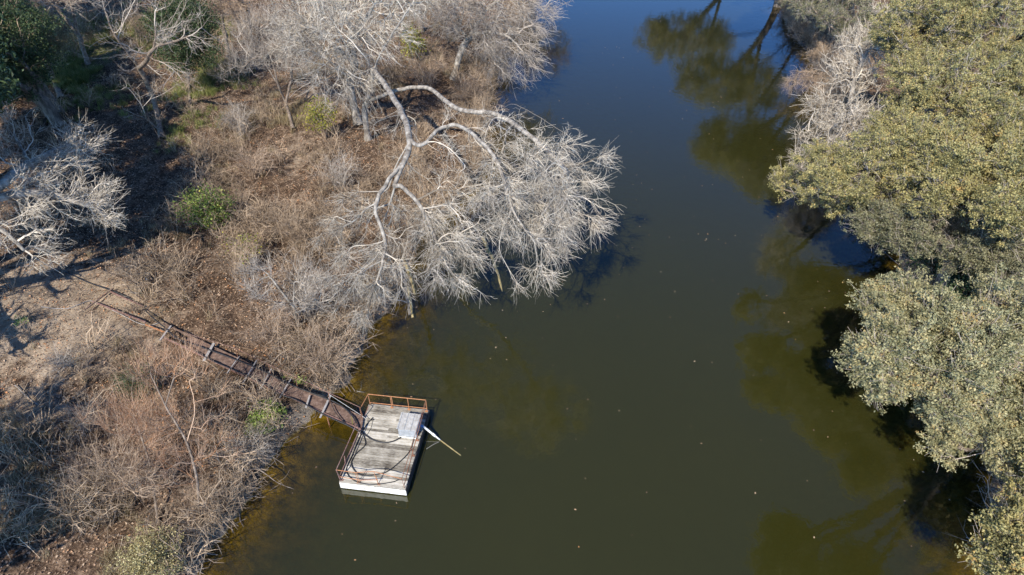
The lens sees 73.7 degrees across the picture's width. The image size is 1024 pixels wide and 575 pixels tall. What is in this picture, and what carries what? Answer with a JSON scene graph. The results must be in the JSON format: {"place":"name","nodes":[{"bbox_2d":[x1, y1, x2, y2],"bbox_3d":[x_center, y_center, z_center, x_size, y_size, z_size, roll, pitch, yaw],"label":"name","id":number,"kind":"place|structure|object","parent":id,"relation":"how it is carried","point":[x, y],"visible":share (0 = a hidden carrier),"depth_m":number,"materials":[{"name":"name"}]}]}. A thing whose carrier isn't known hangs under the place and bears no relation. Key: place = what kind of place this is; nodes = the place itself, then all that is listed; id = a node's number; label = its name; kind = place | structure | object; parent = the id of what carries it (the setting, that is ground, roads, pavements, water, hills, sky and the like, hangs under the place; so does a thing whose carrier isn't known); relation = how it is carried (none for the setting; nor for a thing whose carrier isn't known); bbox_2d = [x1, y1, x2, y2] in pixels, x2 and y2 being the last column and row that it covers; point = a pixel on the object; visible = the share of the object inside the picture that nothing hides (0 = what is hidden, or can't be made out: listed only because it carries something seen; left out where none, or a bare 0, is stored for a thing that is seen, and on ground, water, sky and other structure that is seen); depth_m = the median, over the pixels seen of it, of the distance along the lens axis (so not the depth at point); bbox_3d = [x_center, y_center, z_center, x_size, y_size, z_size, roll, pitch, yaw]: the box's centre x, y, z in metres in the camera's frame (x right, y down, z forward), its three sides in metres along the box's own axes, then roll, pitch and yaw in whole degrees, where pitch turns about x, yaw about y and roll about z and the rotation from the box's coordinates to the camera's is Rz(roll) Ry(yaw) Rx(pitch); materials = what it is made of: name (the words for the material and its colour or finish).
{"place":"outdoors","nodes":[
{"label":"outdoors","id":0,"kind":"place"},
{"bbox_2d":[33,0,259,155],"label":"green grass","id":1,"kind":"structure","parent":0,"point":[64,75],"depth_m":58.10,"materials":[{"name":"green plant"}]},
{"bbox_2d":[0,0,1023,574],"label":"ground","id":2,"kind":"structure","parent":0,"point":[290,466],"depth_m":38.75,"materials":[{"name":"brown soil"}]},
{"bbox_2d":[0,66,23,130],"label":"oak tree","id":3,"kind":"object","parent":2,"relation":"on","point":[6,93],"visible":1,"depth_m":34.23,"materials":[{"name":"green plant"}]},
{"bbox_2d":[0,9,25,105],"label":"oak tree","id":4,"kind":"object","parent":2,"relation":"on","point":[3,61],"visible":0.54,"depth_m":40.50,"materials":[{"name":"green plant"}]},
{"bbox_2d":[0,0,74,128],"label":"oak tree","id":5,"kind":"object","parent":2,"relation":"on","point":[27,30],"visible":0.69,"depth_m":48.97,"materials":[{"name":"green plant"}]},
{"bbox_2d":[15,385,62,411],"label":"fallen branch","id":6,"kind":"object","parent":2,"relation":"on","point":[29,398],"visible":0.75,"depth_m":32.14,"materials":[{"name":"grey wood"}]},
{"bbox_2d":[1,0,78,98],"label":"oak tree","id":7,"kind":"object","parent":2,"relation":"on","point":[63,40],"visible":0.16,"depth_m":54.80,"materials":[{"name":"green plant"}]},
{"bbox_2d":[31,340,91,380],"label":"bare shrub","id":8,"kind":"object","parent":2,"relation":"on","point":[57,364],"visible":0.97,"depth_m":33.09,"materials":[{"name":"grey plant"}]},
{"bbox_2d":[26,0,101,64],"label":"bare tree","id":9,"kind":"object","parent":2,"relation":"on","point":[70,24],"visible":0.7,"depth_m":58.46,"materials":[{"name":"grey plant"}]},
{"bbox_2d":[0,100,128,275],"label":"bare tree","id":10,"kind":"object","parent":2,"relation":"on","point":[9,178],"visible":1,"depth_m":34.95,"materials":[{"name":"grey plant"}]},
{"bbox_2d":[31,388,112,448],"bbox_3d":[-19.547,5.816,30.883,3.536,2.148,3.320,0,40,0],"label":"bare shrub","id":11,"kind":"object","parent":2,"relation":"on","point":[79,424],"visible":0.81,"depth_m":30.67,"materials":[{"name":"brown plant"}]},
{"bbox_2d":[42,300,157,325],"bbox_3d":[-21.886,1.192,36.694,6.339,0.642,1.138,5,40,6],"label":"hose","id":12,"kind":"object","parent":2,"relation":"on","point":[91,300],"visible":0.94,"depth_m":36.47,"materials":[{"name":"black rubber"}]},
{"bbox_2d":[49,416,186,504],"bbox_3d":[-16.176,7.183,27.947,6.044,3.696,3.884,0,40,0],"label":"bare shrub","id":13,"kind":"object","parent":2,"relation":"on","point":[126,482],"visible":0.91,"depth_m":27.58,"materials":[{"name":"brown plant"}]},
{"bbox_2d":[84,288,163,331],"bbox_3d":[-20.416,1.480,36.273,5.214,0.355,1.977,21,44,23],"label":"ladder frame","id":14,"kind":"object","parent":2,"relation":"on","point":[110,291],"visible":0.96,"depth_m":36.79,"materials":[{"name":"brown metal"}]},
{"bbox_2d":[103,361,162,403],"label":"bush","id":15,"kind":"object","parent":2,"relation":"on","point":[128,383],"visible":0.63,"depth_m":32.01,"materials":[{"name":"brown plant"}]},
{"bbox_2d":[66,369,201,524],"bbox_3d":[-16.111,5.956,28.439,5.609,5.488,4.543,20,44,22],"label":"young tree","id":16,"kind":"object","parent":2,"relation":"on","point":[120,423],"visible":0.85,"depth_m":28.16,"materials":[{"name":"brown plant"}]},
{"bbox_2d":[104,521,186,574],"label":"juniper","id":17,"kind":"object","parent":2,"relation":"on","point":[145,555],"visible":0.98,"depth_m":25.66,"materials":[{"name":"plant"}]},
{"bbox_2d":[72,0,235,138],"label":"bare tree","id":18,"kind":"object","parent":2,"relation":"on","point":[140,66],"visible":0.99,"depth_m":47.04,"materials":[{"name":"grey plant"}]},
{"bbox_2d":[12,314,308,441],"bbox_3d":[-17.767,3.285,34.494,16.453,1.646,4.266,16,43,19],"label":"ground ivy","id":19,"kind":"object","parent":2,"relation":"on","point":[260,416],"visible":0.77,"depth_m":31.90,"materials":[{"name":"green plant"}]},
{"bbox_2d":[100,328,244,522],"bbox_3d":[-13.777,5.301,28.207,5.064,6.905,6.444,-18,43,-20],"label":"young tree","id":20,"kind":"object","parent":2,"relation":"on","point":[192,459],"visible":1,"depth_m":27.91,"materials":[{"name":"brown plant"}]},
{"bbox_2d":[137,0,230,106],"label":"oak tree","id":21,"kind":"object","parent":2,"relation":"on","point":[181,53],"visible":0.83,"depth_m":53.98,"materials":[{"name":"green plant"}]},
{"bbox_2d":[168,526,208,566],"bbox_3d":[-13.266,10.349,27.305,1.730,0.588,1.227,10,41,12],"label":"fallen log","id":22,"kind":"object","parent":2,"relation":"on","point":[188,559],"visible":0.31,"depth_m":27.10,"materials":[{"name":"wood"}]},
{"bbox_2d":[164,474,224,528],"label":"bare shrub","id":23,"kind":"object","parent":2,"relation":"on","point":[189,503],"visible":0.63,"depth_m":28.00,"materials":[{"name":"plant"}]},
{"bbox_2d":[174,0,233,58],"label":"bare tree","id":24,"kind":"object","parent":2,"relation":"on","point":[224,31],"visible":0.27,"depth_m":60.85,"materials":[{"name":"grey plant"}]},
{"bbox_2d":[170,178,239,231],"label":"ivy bush","id":25,"kind":"object","parent":2,"relation":"on","point":[206,204],"visible":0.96,"depth_m":41.33,"materials":[{"name":"green plant"}]},
{"bbox_2d":[197,0,260,69],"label":"bare tree","id":26,"kind":"object","parent":2,"relation":"on","point":[242,4],"visible":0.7,"depth_m":57.83,"materials":[{"name":"grey plant"}]},
{"bbox_2d":[198,234,270,281],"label":"bare shrub","id":27,"kind":"object","parent":2,"relation":"on","point":[237,258],"visible":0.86,"depth_m":38.73,"materials":[{"name":"brown plant"}]},
{"bbox_2d":[216,97,257,136],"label":"bare shrub","id":28,"kind":"object","parent":2,"relation":"on","point":[235,124],"visible":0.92,"depth_m":50.72,"materials":[{"name":"grey plant"}]},
{"bbox_2d":[216,231,267,268],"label":"bare shrub","id":29,"kind":"object","parent":2,"relation":"on","point":[250,241],"visible":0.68,"depth_m":39.22,"materials":[{"name":"brown plant"}]},
{"bbox_2d":[216,134,284,181],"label":"bare shrub","id":30,"kind":"object","parent":2,"relation":"on","point":[255,169],"visible":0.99,"depth_m":47.02,"materials":[{"name":"plant"}]},
{"bbox_2d":[219,420,286,484],"bbox_3d":[-11.469,7.004,29.974,2.826,2.172,3.459,-10,41,-11],"label":"bare shrub","id":31,"kind":"object","parent":2,"relation":"on","point":[246,444],"visible":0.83,"depth_m":30.15,"materials":[{"name":"plant"}]},
{"bbox_2d":[229,460,292,491],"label":"fallen branch","id":32,"kind":"object","parent":2,"relation":"on","point":[264,473],"visible":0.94,"depth_m":29.64,"materials":[{"name":"brown wood"}]},
{"bbox_2d":[159,323,366,429],"bbox_3d":[-12.720,4.614,33.958,13.026,2.463,1.492,18,43,20],"label":"gangway","id":33,"kind":"object","parent":2,"relation":"on","point":[322,405],"visible":0.9,"depth_m":33.35,"materials":[{"name":"brown wood"}]},
{"bbox_2d":[312,392,353,427],"bbox_3d":[-8.470,5.731,32.346,3.115,0.271,0.357,30,49,31],"label":"hose","id":34,"kind":"object","parent":33,"relation":"on","point":[333,409],"visible":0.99,"depth_m":32.26,"materials":[{"name":"black rubber"}]},
{"bbox_2d":[204,0,323,128],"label":"bare tree","id":35,"kind":"object","parent":2,"relation":"on","point":[258,54],"visible":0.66,"depth_m":52.20,"materials":[{"name":"grey plant"}]},
{"bbox_2d":[216,297,316,351],"bbox_3d":[-12.482,1.913,34.795,4.032,2.774,4.214,29,48,30],"label":"bare shrub","id":36,"kind":"object","parent":2,"relation":"on","point":[276,327],"visible":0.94,"depth_m":34.87,"materials":[{"name":"plant"}]},
{"bbox_2d":[225,246,347,325],"bbox_3d":[-11.341,0.237,34.908,6.596,4.876,4.627,0,40,0],"label":"young tree","id":37,"kind":"object","parent":2,"relation":"on","point":[309,292],"visible":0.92,"depth_m":34.89,"materials":[{"name":"grey plant"}]},
{"bbox_2d":[259,198,324,251],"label":"bare shrub","id":38,"kind":"object","parent":2,"relation":"on","point":[295,232],"visible":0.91,"depth_m":41.09,"materials":[{"name":"plant"}]},
{"bbox_2d":[262,257,341,326],"bbox_3d":[-10.744,0.336,35.955,4.320,3.746,3.963,0,40,0],"label":"bare shrub","id":39,"kind":"object","parent":2,"relation":"on","point":[306,315],"visible":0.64,"depth_m":35.95,"materials":[{"name":"grey plant"}]},
{"bbox_2d":[297,95,337,139],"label":"vine","id":40,"kind":"object","parent":2,"relation":"on","point":[321,119],"visible":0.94,"depth_m":50.85,"materials":[{"name":"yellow plant"}]},
{"bbox_2d":[279,314,364,384],"bbox_3d":[-9.467,3.079,33.608,4.458,2.982,4.575,0,40,0],"label":"bare shrub","id":41,"kind":"object","parent":2,"relation":"on","point":[314,356],"visible":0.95,"depth_m":33.74,"materials":[{"name":"grey plant"}]},
{"bbox_2d":[307,147,365,193],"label":"bare shrub","id":42,"kind":"object","parent":2,"relation":"on","point":[337,185],"visible":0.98,"depth_m":45.44,"materials":[{"name":"grey plant"}]},
{"bbox_2d":[255,0,428,124],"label":"bare tree","id":43,"kind":"object","parent":2,"relation":"on","point":[346,55],"visible":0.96,"depth_m":47.11,"materials":[{"name":"grey plant"}]},
{"bbox_2d":[389,207,410,315],"bbox_3d":[-7.204,-1.905,41.873,1.195,1.377,9.818,-7,41,-9],"label":"fallen log","id":44,"kind":"object","parent":2,"relation":"on","point":[407,302],"visible":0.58,"depth_m":39.74,"materials":[{"name":"grey wood"}]},
{"bbox_2d":[350,0,465,32],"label":"bare tree","id":45,"kind":"object","parent":2,"relation":"on","point":[403,3],"visible":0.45,"depth_m":58.92,"materials":[{"name":"grey plant"}]},
{"bbox_2d":[402,258,415,294],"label":"fallen log","id":46,"kind":"object","parent":2,"relation":"on","point":[411,279],"visible":0.6,"depth_m":40.91,"materials":[{"name":"grey wood"}]},
{"bbox_2d":[398,23,430,63],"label":"shrub","id":47,"kind":"object","parent":2,"relation":"on","point":[415,44],"visible":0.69,"depth_m":62.02,"materials":[{"name":"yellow plant"}]},
{"bbox_2d":[394,44,455,86],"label":"bare shrub","id":48,"kind":"object","parent":2,"relation":"on","point":[423,76],"visible":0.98,"depth_m":59.53,"materials":[{"name":"plant"}]},
{"bbox_2d":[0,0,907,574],"bbox_3d":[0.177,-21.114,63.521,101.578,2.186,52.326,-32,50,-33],"label":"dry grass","id":49,"kind":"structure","parent":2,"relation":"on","point":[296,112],"depth_m":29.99,"materials":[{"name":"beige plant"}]},
{"bbox_2d":[306,0,622,339],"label":"bare tree","id":50,"kind":"object","parent":2,"relation":"on","point":[511,193],"visible":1,"depth_m":34.46,"materials":[{"name":"grey plant"}]},
{"bbox_2d":[442,62,493,105],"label":"bare shrub","id":51,"kind":"object","parent":2,"relation":"on","point":[468,84],"visible":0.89,"depth_m":57.87,"materials":[{"name":"plant"}]},
{"bbox_2d":[390,0,572,99],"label":"bare tree","id":52,"kind":"object","parent":2,"relation":"on","point":[473,7],"visible":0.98,"depth_m":57.35,"materials":[{"name":"grey plant"}]},
{"bbox_2d":[492,53,529,82],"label":"bare shrub","id":53,"kind":"object","parent":2,"relation":"on","point":[502,67],"visible":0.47,"depth_m":63.13,"materials":[{"name":"grey plant"}]},
{"bbox_2d":[0,0,1022,574],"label":"brush","id":54,"kind":"object","parent":2,"relation":"on","point":[480,98],"visible":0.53,"depth_m":40.73,"materials":[{"name":"brown plant"}]},
{"bbox_2d":[182,3,1009,574],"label":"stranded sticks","id":55,"kind":"object","parent":2,"relation":"on","point":[392,309],"visible":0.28,"depth_m":32.59,"materials":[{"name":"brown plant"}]},
{"bbox_2d":[773,0,782,7],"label":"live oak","id":56,"kind":"object","parent":2,"relation":"on","point":[775,4],"visible":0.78,"depth_m":79.04,"materials":[{"name":"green plant"}]},
{"bbox_2d":[778,59,838,98],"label":"bare shrub","id":57,"kind":"object","parent":2,"relation":"on","point":[806,74],"visible":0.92,"depth_m":59.96,"materials":[{"name":"brown plant"}]},
{"bbox_2d":[778,0,883,96],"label":"bare tree","id":58,"kind":"object","parent":2,"relation":"on","point":[804,6],"visible":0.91,"depth_m":53.38,"materials":[{"name":"grey plant"}]},
{"bbox_2d":[819,0,844,53],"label":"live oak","id":59,"kind":"object","parent":2,"relation":"on","point":[833,38],"visible":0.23,"depth_m":65.81,"materials":[{"name":"green plant"}]},
{"bbox_2d":[778,0,898,180],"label":"bare tree","id":60,"kind":"object","parent":2,"relation":"on","point":[845,118],"visible":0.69,"depth_m":46.49,"materials":[{"name":"grey plant"}]},
{"bbox_2d":[767,124,925,229],"bbox_3d":[20.322,-4.845,37.904,11.073,10.173,8.362,0,40,0],"label":"live oak","id":61,"kind":"object","parent":2,"relation":"on","point":[825,185],"visible":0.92,"depth_m":34.60,"materials":[{"name":"green plant"}]},
{"bbox_2d":[830,0,870,65],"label":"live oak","id":62,"kind":"object","parent":2,"relation":"on","point":[851,12],"visible":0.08,"depth_m":60.44,"materials":[{"name":"green plant"}]},
{"bbox_2d":[829,262,1023,442],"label":"live oak","id":63,"kind":"object","parent":2,"relation":"on","point":[946,346],"visible":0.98,"depth_m":23.81,"materials":[{"name":"green plant"}]},
{"bbox_2d":[839,189,1023,289],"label":"live oak","id":64,"kind":"object","parent":2,"relation":"on","point":[984,253],"visible":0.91,"depth_m":32.80,"materials":[{"name":"green plant"}]},
{"bbox_2d":[856,89,1023,247],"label":"live oak","id":65,"kind":"object","parent":2,"relation":"on","point":[951,162],"visible":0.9,"depth_m":31.31,"materials":[{"name":"green plant"}]},
{"bbox_2d":[906,178,974,234],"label":"bush","id":66,"kind":"object","parent":2,"relation":"on","point":[948,220],"visible":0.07,"depth_m":40.95,"materials":[{"name":"green plant"}]},
{"bbox_2d":[861,0,1023,153],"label":"live oak","id":67,"kind":"object","parent":2,"relation":"on","point":[924,73],"visible":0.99,"depth_m":37.93,"materials":[{"name":"green plant"}]},
{"bbox_2d":[896,216,988,291],"bbox_3d":[25.126,-1.951,39.171,5.026,3.490,5.111,17,43,19],"label":"bush","id":68,"kind":"object","parent":2,"relation":"on","point":[954,275],"visible":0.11,"depth_m":38.86,"materials":[{"name":"green plant"}]},
{"bbox_2d":[909,356,1023,483],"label":"live oak","id":69,"kind":"object","parent":2,"relation":"on","point":[1004,443],"visible":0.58,"depth_m":23.86,"materials":[{"name":"green plant"}]},
{"bbox_2d":[940,271,994,304],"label":"bush","id":70,"kind":"object","parent":2,"relation":"on","point":[965,288],"visible":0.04,"depth_m":34.89,"materials":[{"name":"green plant"}]},
{"bbox_2d":[929,124,1022,251],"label":"bare tree","id":71,"kind":"object","parent":2,"relation":"on","point":[945,228],"visible":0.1,"depth_m":34.73,"materials":[{"name":"grey plant"}]},
{"bbox_2d":[954,449,1023,574],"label":"live oak","id":72,"kind":"object","parent":2,"relation":"on","point":[1005,556],"visible":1,"depth_m":21.12,"materials":[{"name":"green plant"}]},
{"bbox_2d":[239,0,950,574],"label":"water","id":73,"kind":"structure","parent":0,"point":[713,374],"depth_m":35.12,"materials":[{"name":"liquid"}]},
{"bbox_2d":[336,394,429,495],"bbox_3d":[-5.758,7.081,31.144,3.040,1.413,4.495,5,40,6],"label":"floating dock","id":74,"kind":"object","parent":73,"relation":"on","point":[371,457],"visible":0.97,"depth_m":30.81,"materials":[{"name":"white paint"}]},
{"bbox_2d":[64,270,400,442],"bbox_3d":[-15.554,3.160,35.083,23.336,1.169,1.081,20,44,22],"label":"hose","id":75,"kind":"object","parent":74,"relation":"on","point":[241,361],"visible":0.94,"depth_m":33.96,"materials":[{"name":"black rubber"}]},
{"bbox_2d":[173,334,413,475],"bbox_3d":[-11.440,5.503,32.355,14.396,1.092,2.676,16,43,18],"label":"hose","id":76,"kind":"object","parent":74,"relation":"on","point":[315,410],"visible":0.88,"depth_m":31.86,"materials":[{"name":"black rubber"}]},
{"bbox_2d":[346,434,397,484],"bbox_3d":[-6.580,7.877,30.300,1.619,0.065,3.266,-27,47,-28],"label":"hose","id":77,"kind":"object","parent":74,"relation":"on","point":[360,482],"visible":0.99,"depth_m":29.69,"materials":[{"name":"black rubber"}]},
{"bbox_2d":[396,412,420,438],"bbox_3d":[-4.753,6.399,31.601,0.944,0.691,0.967,5,40,6],"label":"pump cover","id":78,"kind":"object","parent":74,"relation":"on","point":[407,425],"visible":0.98,"depth_m":31.39,"materials":[{"name":"white paint"}]},
{"bbox_2d":[420,424,460,455],"bbox_3d":[-3.367,6.982,31.647,2.509,0.638,0.275,21,44,23],"label":"intake pipe","id":79,"kind":"object","parent":74,"relation":"attached to","point":[428,430],"visible":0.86,"depth_m":31.84,"materials":[{"name":"plastic"}]},
{"bbox_2d":[407,287,413,318],"bbox_3d":[-5.877,0.839,39.417,0.229,0.233,2.619,-9,41,-10],"label":"sunken log","id":80,"kind":"object","parent":73,"relation":"in","point":[411,305],"visible":0.78,"depth_m":39.20,"materials":[{"name":"grey wood"}]},
{"bbox_2d":[481,236,501,289],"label":"sunken log","id":81,"kind":"object","parent":73,"relation":"in","point":[490,254],"visible":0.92,"depth_m":42.51,"materials":[{"name":"wood"}]},
{"bbox_2d":[292,43,949,559],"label":"floating leaves","id":82,"kind":"object","parent":73,"relation":"on","point":[674,291],"visible":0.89,"depth_m":35.87,"materials":[{"name":"brown plant"}]}
]}

